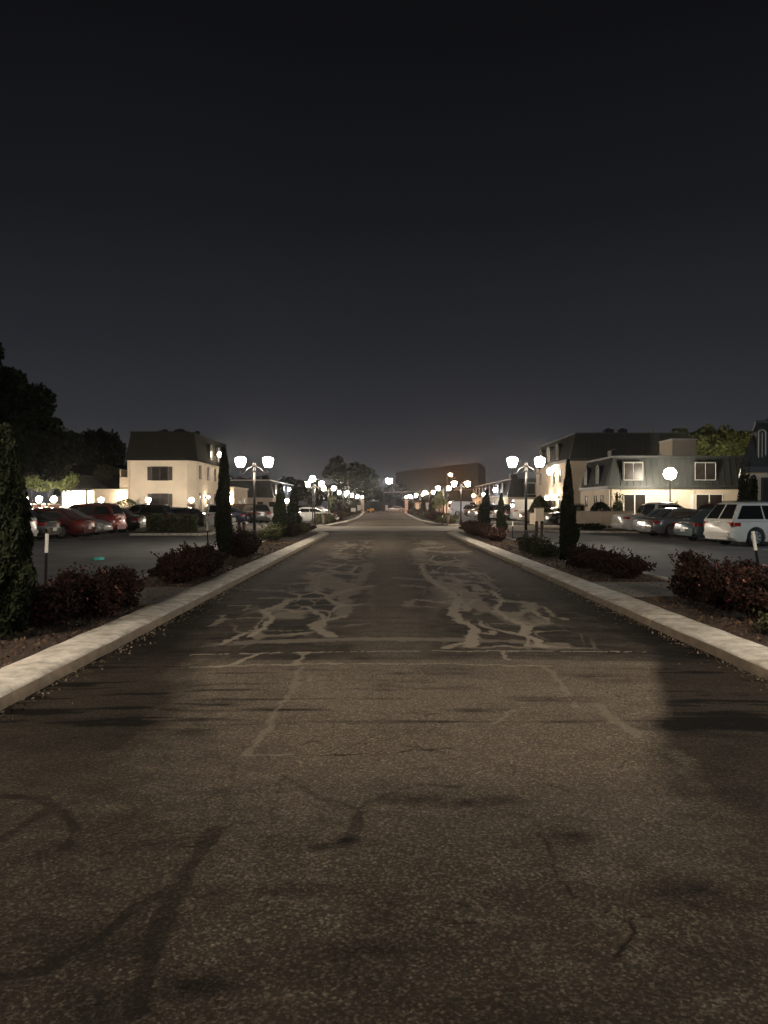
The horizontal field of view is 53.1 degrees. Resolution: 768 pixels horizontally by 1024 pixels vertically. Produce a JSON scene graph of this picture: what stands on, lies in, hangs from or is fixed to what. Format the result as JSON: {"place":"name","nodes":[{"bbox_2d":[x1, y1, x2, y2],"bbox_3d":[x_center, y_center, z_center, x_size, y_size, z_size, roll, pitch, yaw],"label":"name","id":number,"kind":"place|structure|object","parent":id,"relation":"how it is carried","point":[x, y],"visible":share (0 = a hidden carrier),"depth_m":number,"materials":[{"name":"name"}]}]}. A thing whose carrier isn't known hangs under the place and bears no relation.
{"place":"outdoors","nodes":[
{"label":"outdoors","id":0,"kind":"place"},
{"bbox_2d":[53,465,126,506],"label":"dark roof house","id":1,"kind":"structure","parent":0,"point":[113,483],"depth_m":84.71,"materials":[{"name":"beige paint"}]},
{"bbox_2d":[82,469,127,507],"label":"apartment wing","id":2,"kind":"structure","parent":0,"point":[110,496],"depth_m":70.49,"materials":[{"name":"beige paint"}]},
{"bbox_2d":[135,587,190,605],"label":"planting bed soil","id":3,"kind":"structure","parent":0,"point":[156,596],"depth_m":13.08,"materials":[{"name":"soil"}]},
{"bbox_2d":[126,429,229,511],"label":"apartment house","id":4,"kind":"structure","parent":0,"point":[178,468],"depth_m":68.69,"materials":[{"name":"beige paint"}]},
{"bbox_2d":[147,466,171,480],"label":"window","id":5,"kind":"structure","parent":4,"relation":"in","point":[154,473],"depth_m":68.66,"materials":[{"name":"black glass"}]},
{"bbox_2d":[147,493,171,506],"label":"window","id":6,"kind":"structure","parent":4,"relation":"in","point":[166,498],"depth_m":68.68,"materials":[{"name":"black glass"}]},
{"bbox_2d":[230,487,248,504],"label":"garden wing","id":7,"kind":"structure","parent":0,"point":[238,495],"depth_m":87.77,"materials":[{"name":"beige paint"}]},
{"bbox_2d":[32,506,450,533],"bbox_3d":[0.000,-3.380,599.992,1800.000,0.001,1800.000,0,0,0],"label":"ground","id":8,"kind":"structure","parent":0,"point":[343,524],"depth_m":65.62,"materials":[{"name":"brown soil"}]},
{"bbox_2d":[0,342,85,481],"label":"oak tree","id":9,"kind":"object","parent":8,"relation":"on","point":[49,450],"visible":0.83,"depth_m":49.12,"materials":[{"name":"green plant"}]},
{"bbox_2d":[0,532,317,668],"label":"planting strip","id":10,"kind":"object","parent":8,"relation":"on","point":[29,640],"visible":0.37,"depth_m":9.56,"materials":[{"name":"brown soil"}]},
{"bbox_2d":[0,422,37,639],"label":"cypress tree","id":11,"kind":"object","parent":10,"relation":"on","point":[18,575],"visible":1,"depth_m":8.58,"materials":[{"name":"green plant"}]},
{"bbox_2d":[29,575,82,626],"bbox_3d":[-4.290,1.115,9.616,0.956,0.650,0.922,0,0,0],"label":"shrub","id":12,"kind":"object","parent":10,"relation":"on","point":[55,604],"visible":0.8,"depth_m":9.51,"materials":[{"name":"red plant"}]},
{"bbox_2d":[42,562,127,617],"bbox_3d":[-4.085,1.053,10.467,1.142,0.759,1.036,0,0,0],"label":"shrub","id":13,"kind":"object","parent":10,"relation":"on","point":[97,597],"visible":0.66,"depth_m":10.35,"materials":[{"name":"red plant"}]},
{"bbox_2d":[92,564,145,607],"bbox_3d":[-3.953,1.094,11.320,0.845,0.662,0.853,0,1,-20],"label":"shrub","id":14,"kind":"object","parent":10,"relation":"on","point":[123,578],"visible":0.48,"depth_m":11.21,"materials":[{"name":"red plant"}]},
{"bbox_2d":[147,552,206,583],"bbox_3d":[-3.975,1.079,14.953,0.996,0.634,1.026,0,1,43],"label":"shrub","id":15,"kind":"object","parent":10,"relation":"on","point":[183,569],"visible":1,"depth_m":14.78,"materials":[{"name":"red plant"}]},
{"bbox_2d":[150,541,225,577],"bbox_3d":[-4.039,0.999,16.053,1.410,0.776,1.386,0,1,44],"label":"shrub","id":16,"kind":"object","parent":10,"relation":"on","point":[209,561],"visible":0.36,"depth_m":16.03,"materials":[{"name":"red plant"}]},
{"bbox_2d":[179,540,228,569],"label":"shrub","id":17,"kind":"object","parent":10,"relation":"on","point":[213,553],"visible":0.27,"depth_m":17.35,"materials":[{"name":"red plant"}]},
{"bbox_2d":[214,446,233,561],"bbox_3d":[-4.314,-0.220,20.821,0.559,3.123,0.527,0,0,0],"label":"cypress tree","id":18,"kind":"object","parent":10,"relation":"on","point":[223,525],"visible":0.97,"depth_m":20.68,"materials":[{"name":"green plant"}]},
{"bbox_2d":[230,530,260,557],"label":"shrub","id":19,"kind":"object","parent":10,"relation":"on","point":[241,544],"visible":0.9,"depth_m":22.02,"materials":[{"name":"red plant"}]},
{"bbox_2d":[235,455,272,539],"bbox_3d":[-5.020,-0.478,29.797,1.470,3.490,0.410,0,0,-3],"label":"lamp post","id":20,"kind":"object","parent":10,"relation":"on","point":[240,460],"visible":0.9,"depth_m":29.75,"materials":[{"name":"white metal"}]},
{"bbox_2d":[257,520,286,541],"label":"shrub","id":21,"kind":"object","parent":10,"relation":"on","point":[272,531],"visible":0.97,"depth_m":32.14,"materials":[{"name":"green plant"}]},
{"bbox_2d":[271,483,288,536],"bbox_3d":[-4.833,-0.071,36.052,0.812,2.572,0.820,0,0,0],"label":"cypress tree","id":22,"kind":"object","parent":10,"relation":"on","point":[280,512],"visible":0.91,"depth_m":35.82,"materials":[{"name":"green plant"}]},
{"bbox_2d":[286,487,300,523],"bbox_3d":[-4.974,-0.111,42.550,0.884,2.543,0.858,0,0,0],"label":"cypress tree","id":23,"kind":"object","parent":10,"relation":"on","point":[293,512],"visible":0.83,"depth_m":42.31,"materials":[{"name":"green plant"}]},
{"bbox_2d":[286,523,302,536],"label":"shrub","id":24,"kind":"object","parent":10,"relation":"on","point":[293,529],"visible":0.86,"depth_m":37.08,"materials":[{"name":"red plant"}]},
{"bbox_2d":[0,541,767,667],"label":"leaf litter","id":25,"kind":"object","parent":10,"relation":"on","point":[44,640],"visible":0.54,"depth_m":12.18,"materials":[{"name":"brown plant"}]},
{"bbox_2d":[0,531,329,710],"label":"kerb","id":26,"kind":"structure","parent":8,"relation":"on","point":[25,677],"depth_m":8.85,"materials":[{"name":"concrete"}]},
{"bbox_2d":[31,520,309,585],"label":"parking lot","id":27,"kind":"structure","parent":8,"relation":"on","point":[120,548],"depth_m":27.48,"materials":[{"name":"grey asphalt"}]},
{"bbox_2d":[30,509,61,539],"bbox_3d":[-17.499,0.567,35.329,4.895,1.479,2.100,0,0,3],"label":"parked sedan","id":28,"kind":"object","parent":27,"relation":"on","point":[49,526],"visible":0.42,"depth_m":35.02,"materials":[{"name":"black paint"}]},
{"bbox_2d":[44,534,48,582],"bbox_3d":[-5.059,0.915,11.508,0.055,1.180,0.054,2,0,0],"label":"marker post","id":29,"kind":"object","parent":27,"relation":"on","point":[46,555],"visible":0.77,"depth_m":11.49,"materials":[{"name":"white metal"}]},
{"bbox_2d":[24,471,81,503],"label":"crape myrtle","id":30,"kind":"object","parent":27,"relation":"on","point":[33,482],"visible":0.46,"depth_m":65.19,"materials":[{"name":"green plant"}]},
{"bbox_2d":[34,508,95,538],"bbox_3d":[-16.947,0.543,38.170,4.895,1.479,2.100,0,0,4],"label":"parked sedan","id":31,"kind":"object","parent":27,"relation":"on","point":[73,524],"visible":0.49,"depth_m":37.36,"materials":[{"name":"red paint"}]},
{"bbox_2d":[33,507,112,535],"bbox_3d":[-16.845,0.504,41.018,4.395,1.509,2.060,0,0,3],"label":"parked hatchback","id":32,"kind":"object","parent":27,"relation":"on","point":[102,526],"visible":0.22,"depth_m":40.78,"materials":[{"name":"grey paint"}]},
{"bbox_2d":[61,475,108,507],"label":"entrance pavilion","id":33,"kind":"structure","parent":27,"relation":"on","point":[76,495],"depth_m":70.46,"materials":[{"name":"beige paint"}]},
{"bbox_2d":[62,491,85,507],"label":"window","id":34,"kind":"structure","parent":33,"relation":"in","point":[69,498],"depth_m":70.46,"materials":[{"name":"white glass"}]},
{"bbox_2d":[75,428,106,464],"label":"conifer tree","id":35,"kind":"object","parent":27,"relation":"on","point":[93,451],"visible":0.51,"depth_m":95.26,"materials":[{"name":"green plant"}]},
{"bbox_2d":[68,503,126,533],"bbox_3d":[-17.224,0.357,43.726,4.845,1.758,2.160,0,0,3],"label":"parked suv","id":36,"kind":"object","parent":27,"relation":"on","point":[114,515],"visible":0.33,"depth_m":42.95,"materials":[{"name":"red paint"}]},
{"bbox_2d":[92,427,107,464],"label":"conifer tree","id":37,"kind":"object","parent":27,"relation":"on","point":[100,433],"visible":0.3,"depth_m":97.27,"materials":[{"name":"green plant"}]},
{"bbox_2d":[93,464,119,486],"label":"young tree","id":38,"kind":"object","parent":27,"relation":"on","point":[106,471],"visible":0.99,"depth_m":81.69,"materials":[{"name":"green plant"}]},
{"bbox_2d":[102,429,127,464],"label":"conifer tree","id":39,"kind":"object","parent":27,"relation":"on","point":[116,453],"visible":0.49,"depth_m":96.17,"materials":[{"name":"green plant"}]},
{"bbox_2d":[118,508,145,531],"bbox_3d":[-16.949,0.472,46.729,4.895,1.479,2.100,0,0,3],"label":"parked sedan","id":40,"kind":"object","parent":27,"relation":"on","point":[134,521],"visible":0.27,"depth_m":45.92,"materials":[{"name":"black paint"}]},
{"bbox_2d":[128,503,174,518],"bbox_3d":[-17.794,0.254,56.085,4.845,1.758,2.160,0,0,2],"label":"parked suv","id":41,"kind":"object","parent":27,"relation":"on","point":[143,509],"visible":0.09,"depth_m":55.31,"materials":[{"name":"black paint"}]},
{"bbox_2d":[129,530,215,535],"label":"traffic island","id":42,"kind":"structure","parent":27,"relation":"on","point":[170,534],"depth_m":41.02,"materials":[{"name":"paint"}]},
{"bbox_2d":[136,530,213,532],"bbox_3d":[-11.503,1.105,43.261,3.874,0.020,4.180,0,0,0],"label":"planting strip","id":43,"kind":"object","parent":42,"relation":"on","point":[201,531],"visible":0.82,"depth_m":41.61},
{"bbox_2d":[145,513,197,531],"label":"hedge","id":44,"kind":"object","parent":43,"relation":"on","point":[168,523],"visible":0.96,"depth_m":42.75,"materials":[{"name":"green plant"}]},
{"bbox_2d":[172,507,203,525],"bbox_3d":[-15.527,0.372,58.681,4.895,1.479,2.100,0,1,30],"label":"parked sedan","id":45,"kind":"object","parent":27,"relation":"on","point":[187,510],"visible":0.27,"depth_m":57.60,"materials":[{"name":"black paint"}]},
{"bbox_2d":[202,503,230,526],"bbox_3d":[-12.816,0.237,58.191,2.160,1.758,4.845,0,1,-20],"label":"parked suv","id":46,"kind":"object","parent":27,"relation":"on","point":[209,511],"visible":0.23,"depth_m":56.05,"materials":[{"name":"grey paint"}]},
{"bbox_2d":[231,507,248,521],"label":"parked sedan","id":47,"kind":"object","parent":27,"relation":"on","point":[240,515],"visible":0.42,"depth_m":69.25,"materials":[{"name":"blue paint"}]},
{"bbox_2d":[240,504,270,522],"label":"parked suv","id":48,"kind":"object","parent":27,"relation":"on","point":[263,512],"visible":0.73,"depth_m":70.20,"materials":[{"name":"black paint"}]},
{"bbox_2d":[299,507,338,520],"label":"parked sedan","id":49,"kind":"object","parent":27,"relation":"on","point":[305,513],"visible":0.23,"depth_m":71.59,"materials":[{"name":"grey paint"}]},
{"bbox_2d":[279,476,333,506],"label":"oak tree","id":50,"kind":"object","parent":8,"relation":"on","point":[304,493],"visible":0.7,"depth_m":184.48,"materials":[{"name":"green plant"}]},
{"bbox_2d":[117,526,559,530],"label":"crossing drive","id":51,"kind":"structure","parent":8,"relation":"on","point":[395,528],"depth_m":52.01,"materials":[{"name":"asphalt"}]},
{"bbox_2d":[321,455,381,504],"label":"oak tree","id":52,"kind":"object","parent":8,"relation":"on","point":[351,478],"visible":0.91,"depth_m":186.26,"materials":[{"name":"green plant"}]},
{"bbox_2d":[371,484,411,511],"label":"oak tree","id":53,"kind":"object","parent":8,"relation":"on","point":[399,492],"visible":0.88,"depth_m":203.54,"materials":[{"name":"green plant"}]},
{"bbox_2d":[405,513,458,524],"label":"planting strip","id":54,"kind":"object","parent":8,"relation":"on","point":[416,516],"visible":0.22,"depth_m":79.00,"materials":[{"name":"brown soil"}]},
{"bbox_2d":[431,491,446,511],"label":"young tree","id":55,"kind":"object","parent":54,"relation":"on","point":[439,496],"visible":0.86,"depth_m":83.62,"materials":[{"name":"green plant"}]},
{"bbox_2d":[434,514,458,523],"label":"shrub","id":56,"kind":"object","parent":54,"relation":"on","point":[453,519],"visible":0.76,"depth_m":63.28,"materials":[{"name":"green plant"}]},
{"bbox_2d":[395,462,485,509],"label":"dark hall","id":57,"kind":"structure","parent":8,"relation":"on","point":[420,481],"depth_m":226.17,"materials":[{"name":"brick"}]},
{"bbox_2d":[445,513,767,578],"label":"parking lot","id":58,"kind":"structure","parent":8,"relation":"on","point":[658,549],"depth_m":30.17,"materials":[{"name":"grey asphalt"}]},
{"bbox_2d":[448,501,476,515],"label":"cargo van","id":59,"kind":"object","parent":58,"relation":"on","point":[453,507],"visible":0.52,"depth_m":121.41,"materials":[{"name":"grey paint"}]},
{"bbox_2d":[494,524,558,525],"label":"traffic island","id":60,"kind":"structure","parent":58,"relation":"on","point":[531,525],"depth_m":57.77,"materials":[{"name":"paint"}]},
{"bbox_2d":[508,524,556,524],"bbox_3d":[11.054,0.976,58.769,4.572,0.020,2.162,0,0,0],"label":"planting strip","id":61,"kind":"object","parent":60,"relation":"on","point":[531,524],"visible":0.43,"depth_m":59.23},
{"bbox_2d":[528,496,550,511],"bbox_3d":[11.987,-0.148,59.307,1.790,2.270,1.813,0,0,0],"label":"clipped tree","id":62,"kind":"object","parent":61,"relation":"on","point":[539,502],"visible":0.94,"depth_m":58.87,"materials":[{"name":"green plant"}]},
{"bbox_2d":[510,499,552,521],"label":"cargo van","id":63,"kind":"object","parent":58,"relation":"on","point":[517,507],"visible":0.17,"depth_m":77.37,"materials":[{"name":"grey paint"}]},
{"bbox_2d":[544,504,584,524],"bbox_3d":[15.572,0.201,62.504,4.845,1.758,2.160,0,0,0],"label":"parked suv","id":64,"kind":"object","parent":58,"relation":"on","point":[554,517],"visible":0.24,"depth_m":61.72,"materials":[{"name":"black paint"}]},
{"bbox_2d":[538,529,638,532],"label":"traffic island","id":65,"kind":"structure","parent":58,"relation":"on","point":[594,531],"depth_m":44.84,"materials":[{"name":"paint"}]},
{"bbox_2d":[538,528,636,530],"bbox_3d":[13.104,1.069,47.620,7.068,0.020,6.460,0,0,0],"label":"planting strip","id":66,"kind":"object","parent":65,"relation":"on","point":[588,530],"visible":0.4,"depth_m":45.11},
{"bbox_2d":[577,523,611,529],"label":"bush","id":67,"kind":"object","parent":66,"relation":"on","point":[589,526],"visible":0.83,"depth_m":45.56,"materials":[{"name":"green plant"}]},
{"bbox_2d":[576,511,633,529],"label":"planter wall","id":68,"kind":"structure","parent":58,"relation":"on","point":[595,517],"depth_m":47.17,"materials":[{"name":"beige paint"}]},
{"bbox_2d":[590,501,610,510],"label":"round bush","id":69,"kind":"object","parent":68,"relation":"in","point":[603,506],"visible":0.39,"depth_m":48.68,"materials":[{"name":"green plant"}]},
{"bbox_2d":[535,428,696,506],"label":"apartment house","id":70,"kind":"structure","parent":58,"relation":"on","point":[578,450],"depth_m":70.42,"materials":[{"name":"beige paint"}]},
{"bbox_2d":[611,489,623,510],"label":"tall bush","id":71,"kind":"object","parent":58,"relation":"on","point":[617,505],"visible":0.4,"depth_m":52.90,"materials":[{"name":"green plant"}]},
{"bbox_2d":[611,502,682,533],"bbox_3d":[16.351,0.320,45.191,5.745,1.809,2.240,0,0,-8],"label":"pickup truck","id":72,"kind":"object","parent":58,"relation":"on","point":[622,521],"visible":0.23,"depth_m":44.48,"materials":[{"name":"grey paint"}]},
{"bbox_2d":[637,508,696,536],"bbox_3d":[15.601,0.530,39.695,4.895,1.479,2.100,0,0,-12],"label":"parked sedan","id":73,"kind":"object","parent":58,"relation":"on","point":[660,521],"visible":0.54,"depth_m":38.76,"materials":[{"name":"grey paint"}]},
{"bbox_2d":[664,468,676,502],"bbox_3d":[19.338,-0.908,51.994,0.808,4.150,0.788,0,0,0],"label":"globe lamp","id":74,"kind":"object","parent":58,"relation":"on","point":[670,474],"visible":0.81,"depth_m":51.79,"materials":[{"name":"white glass"}]},
{"bbox_2d":[673,509,717,541],"bbox_3d":[15.633,0.571,34.775,4.895,1.479,2.100,0,0,-14],"label":"parked sedan","id":75,"kind":"object","parent":58,"relation":"on","point":[691,527],"visible":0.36,"depth_m":34.10,"materials":[{"name":"teal paint"}]},
{"bbox_2d":[703,501,767,546],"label":"parked minivan","id":76,"kind":"object","parent":58,"relation":"on","point":[726,522],"visible":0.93,"depth_m":29.96,"materials":[{"name":"white paint"}]},
{"bbox_2d":[736,457,758,500],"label":"tall bush","id":77,"kind":"object","parent":58,"relation":"on","point":[748,488],"visible":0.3,"depth_m":35.03,"materials":[{"name":"green plant"}]},
{"bbox_2d":[738,420,767,501],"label":"corner house","id":78,"kind":"structure","parent":58,"relation":"on","point":[757,450],"depth_m":35.90,"materials":[{"name":"beige paint"}]},
{"bbox_2d":[761,477,767,501],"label":"window","id":79,"kind":"structure","parent":78,"relation":"in","point":[764,480],"depth_m":35.98,"materials":[{"name":"black glass"}]},
{"bbox_2d":[447,531,767,680],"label":"kerb","id":80,"kind":"structure","parent":8,"relation":"on","point":[751,657],"depth_m":10.25,"materials":[{"name":"concrete"}]},
{"bbox_2d":[457,532,767,646],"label":"planting strip","id":81,"kind":"object","parent":8,"relation":"on","point":[739,630],"visible":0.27,"depth_m":11.44,"materials":[{"name":"brown soil"}]},
{"bbox_2d":[472,522,495,538],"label":"shrub","id":82,"kind":"object","parent":81,"relation":"on","point":[481,528],"visible":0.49,"depth_m":35.15,"materials":[{"name":"red plant"}]},
{"bbox_2d":[477,489,491,522],"bbox_3d":[5.675,-0.071,43.239,0.863,2.477,0.841,7,0,0],"label":"cypress tree","id":83,"kind":"object","parent":81,"relation":"on","point":[484,512],"visible":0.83,"depth_m":43.02,"materials":[{"name":"green plant"}]},
{"bbox_2d":[483,526,508,541],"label":"shrub","id":84,"kind":"object","parent":81,"relation":"on","point":[496,534],"visible":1,"depth_m":32.24,"materials":[{"name":"red plant"}]},
{"bbox_2d":[495,493,507,537],"bbox_3d":[5.317,0.165,34.823,0.596,2.121,0.608,0,0,0],"label":"cypress tree","id":85,"kind":"object","parent":81,"relation":"on","point":[501,521],"visible":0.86,"depth_m":34.68,"materials":[{"name":"green plant"}]},
{"bbox_2d":[507,455,544,537],"bbox_3d":[5.500,-0.478,29.797,1.470,3.490,0.410,0,0,0],"label":"lamp post","id":86,"kind":"object","parent":81,"relation":"on","point":[512,461],"visible":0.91,"depth_m":29.75,"materials":[{"name":"white metal"}]},
{"bbox_2d":[512,533,550,551],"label":"shrub","id":87,"kind":"object","parent":81,"relation":"on","point":[525,544],"visible":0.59,"depth_m":24.69,"materials":[{"name":"green plant"}]},
{"bbox_2d":[529,539,559,556],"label":"shrub","id":88,"kind":"object","parent":81,"relation":"on","point":[545,550],"visible":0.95,"depth_m":22.43,"materials":[{"name":"green plant"}]},
{"bbox_2d":[558,458,579,561],"bbox_3d":[4.877,-0.037,20.317,0.581,2.766,0.610,0,0,0],"label":"cypress tree","id":89,"kind":"object","parent":81,"relation":"on","point":[569,532],"visible":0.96,"depth_m":20.18,"materials":[{"name":"green plant"}]},
{"bbox_2d":[560,542,602,567],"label":"shrub","id":90,"kind":"object","parent":81,"relation":"on","point":[574,561],"visible":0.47,"depth_m":18.57,"materials":[{"name":"red plant"}]},
{"bbox_2d":[576,544,634,572],"bbox_3d":[4.992,1.044,17.233,1.232,0.662,1.429,0,1,31],"label":"shrub","id":91,"kind":"object","parent":81,"relation":"on","point":[591,559],"visible":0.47,"depth_m":17.02,"materials":[{"name":"red plant"}]},
{"bbox_2d":[594,552,656,578],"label":"shrub","id":92,"kind":"object","parent":81,"relation":"on","point":[621,567],"visible":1,"depth_m":15.65,"materials":[{"name":"red plant"}]},
{"bbox_2d":[666,549,726,601],"bbox_3d":[4.999,1.000,12.165,1.013,0.837,0.990,0,0,0],"label":"shrub","id":93,"kind":"object","parent":81,"relation":"on","point":[683,580],"visible":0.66,"depth_m":12.06,"materials":[{"name":"red plant"}]},
{"bbox_2d":[689,556,758,610],"bbox_3d":[5.021,1.022,11.203,1.067,0.810,0.957,0,1,-35],"label":"shrub","id":94,"kind":"object","parent":81,"relation":"on","point":[715,595],"visible":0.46,"depth_m":11.05,"materials":[{"name":"red plant"}]},
{"bbox_2d":[720,563,767,619],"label":"shrub","id":95,"kind":"object","parent":81,"relation":"on","point":[751,588],"visible":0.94,"depth_m":10.04,"materials":[{"name":"red plant"}]},
{"bbox_2d":[752,607,767,629],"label":"shrub","id":96,"kind":"object","parent":81,"relation":"on","point":[761,623],"visible":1,"depth_m":9.16,"materials":[{"name":"green plant"}]},
{"bbox_2d":[671,423,751,455],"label":"broadleaf tree","id":97,"kind":"object","parent":8,"relation":"on","point":[725,441],"visible":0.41,"depth_m":72.73,"materials":[{"name":"green plant"}]},
{"bbox_2d":[229,476,293,506],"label":"mansard house","id":98,"kind":"structure","parent":0,"point":[266,492],"depth_m":112.27,"materials":[{"name":"beige paint"}]},
{"bbox_2d":[337,496,393,510],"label":"carport building","id":99,"kind":"structure","parent":0,"point":[376,505],"depth_m":231.99,"materials":[{"name":"black metal"}]},
{"bbox_2d":[0,511,767,1023],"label":"road","id":100,"kind":"structure","parent":0,"point":[388,777],"depth_m":3.92,"materials":[{"name":"grey asphalt"}]},
{"bbox_2d":[0,541,767,719],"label":"gutter grit","id":101,"kind":"object","parent":100,"relation":"on","point":[181,615],"visible":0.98,"depth_m":10.06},
{"bbox_2d":[0,0,767,505],"label":"sky","id":102,"kind":"structure","parent":0,"point":[389,237],"materials":[{"name":"black"}]},
{"bbox_2d":[472,473,535,504],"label":"mansard house","id":103,"kind":"structure","parent":0,"point":[512,487],"depth_m":106.37,"materials":[{"name":"beige paint"}]},
{"bbox_2d":[592,582,687,596],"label":"path","id":104,"kind":"structure","parent":0,"point":[638,590],"depth_m":13.87,"materials":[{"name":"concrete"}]},
{"bbox_2d":[579,449,743,513],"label":"mansard house","id":105,"kind":"structure","parent":0,"point":[696,481],"depth_m":54.99,"materials":[{"name":"beige paint"}]},
{"bbox_2d":[623,494,645,513],"bbox_3d":[17.914,-0.549,54.967,1.690,1.493,0.120,0,0,0],"label":"window","id":106,"kind":"structure","parent":105,"relation":"in","point":[631,502],"depth_m":54.98,"materials":[{"name":"glass"}]},
{"bbox_2d":[696,494,722,509],"bbox_3d":[23.245,-0.549,54.967,2.010,1.493,0.120,0,0,0],"label":"window","id":107,"kind":"structure","parent":105,"relation":"in","point":[700,498],"depth_m":54.98,"materials":[{"name":"black glass"}]},
{"bbox_2d":[658,439,696,455],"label":"stair tower","id":108,"kind":"structure","parent":0,"point":[677,447],"depth_m":63.96,"materials":[{"name":"beige paint"}]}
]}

